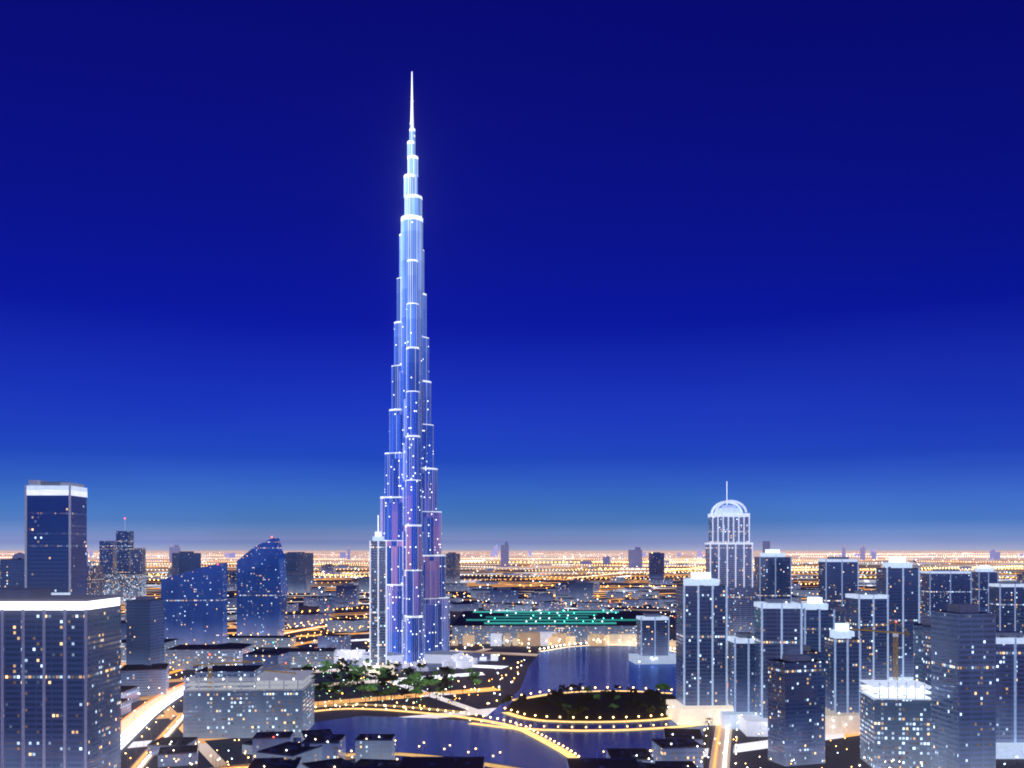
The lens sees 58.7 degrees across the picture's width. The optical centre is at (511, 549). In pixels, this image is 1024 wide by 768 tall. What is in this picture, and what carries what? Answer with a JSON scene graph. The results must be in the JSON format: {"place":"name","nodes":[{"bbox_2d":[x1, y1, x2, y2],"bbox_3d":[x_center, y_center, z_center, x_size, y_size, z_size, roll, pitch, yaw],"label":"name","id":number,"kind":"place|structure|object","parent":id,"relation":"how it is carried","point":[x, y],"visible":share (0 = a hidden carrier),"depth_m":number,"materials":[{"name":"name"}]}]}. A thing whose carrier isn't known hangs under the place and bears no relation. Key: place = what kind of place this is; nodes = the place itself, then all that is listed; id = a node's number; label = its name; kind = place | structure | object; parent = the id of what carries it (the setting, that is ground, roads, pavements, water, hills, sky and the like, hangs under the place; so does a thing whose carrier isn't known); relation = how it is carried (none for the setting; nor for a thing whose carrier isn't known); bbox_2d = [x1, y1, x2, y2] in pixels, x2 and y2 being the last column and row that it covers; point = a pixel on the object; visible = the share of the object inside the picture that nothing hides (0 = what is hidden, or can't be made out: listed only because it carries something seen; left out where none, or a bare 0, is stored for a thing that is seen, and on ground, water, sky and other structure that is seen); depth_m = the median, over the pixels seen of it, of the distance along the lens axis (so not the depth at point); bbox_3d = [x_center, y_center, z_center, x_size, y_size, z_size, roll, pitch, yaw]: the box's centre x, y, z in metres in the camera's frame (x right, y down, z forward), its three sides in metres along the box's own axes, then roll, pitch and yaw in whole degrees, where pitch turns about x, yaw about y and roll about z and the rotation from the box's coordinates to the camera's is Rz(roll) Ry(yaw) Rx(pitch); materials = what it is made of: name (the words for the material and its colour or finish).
{"place":"outdoors","nodes":[
{"label":"outdoors","id":0,"kind":"place"},
{"bbox_2d":[296,645,709,767],"bbox_3d":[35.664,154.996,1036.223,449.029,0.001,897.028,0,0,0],"label":"water","id":1,"kind":"structure","parent":0,"point":[602,667],"depth_m":794.63,"materials":[{"name":"liquid"}]},
{"bbox_2d":[0,551,1023,767],"bbox_3d":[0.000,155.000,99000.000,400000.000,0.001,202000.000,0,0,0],"label":"ground","id":2,"kind":"structure","parent":0,"point":[748,750],"depth_m":2059.14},
{"bbox_2d":[361,72,462,665],"bbox_3d":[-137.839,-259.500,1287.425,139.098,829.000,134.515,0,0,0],"label":"skyscraper","id":3,"kind":"structure","parent":2,"relation":"on","point":[418,614],"depth_m":1274.17,"materials":[{"name":"blue glass"}]},
{"bbox_2d":[301,658,713,760],"bbox_3d":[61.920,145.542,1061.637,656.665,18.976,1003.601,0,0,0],"label":"park trees","id":4,"kind":"object","parent":2,"relation":"on","point":[385,676],"visible":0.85,"depth_m":959.21,"materials":[{"name":"green plant"}]},
{"bbox_2d":[0,480,1023,767],"bbox_3d":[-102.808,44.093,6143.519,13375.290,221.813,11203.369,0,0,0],"label":"city buildings","id":5,"kind":"structure","parent":2,"relation":"on","point":[960,665],"depth_m":783.60,"materials":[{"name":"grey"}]},
{"bbox_2d":[0,518,1023,767],"bbox_3d":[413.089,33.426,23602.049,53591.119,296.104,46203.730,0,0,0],"label":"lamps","id":6,"kind":"object","parent":2,"relation":"on","point":[176,692],"visible":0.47,"depth_m":4508.79,"materials":[{"name":"yellow"}]},
{"bbox_2d":[0,0,1023,550],"label":"sky","id":7,"kind":"structure","parent":0,"point":[683,258],"materials":[{"name":"blue"}]},
{"bbox_2d":[121,567,1022,767],"bbox_3d":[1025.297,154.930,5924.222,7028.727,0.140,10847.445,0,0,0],"label":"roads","id":8,"kind":"structure","parent":0,"point":[131,741],"depth_m":774.65,"materials":[{"name":"grey asphalt"}]},
{"bbox_2d":[505,692,675,720],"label":"island","id":9,"kind":"structure","parent":0,"point":[551,712],"depth_m":880.34,"materials":[{"name":"green"}]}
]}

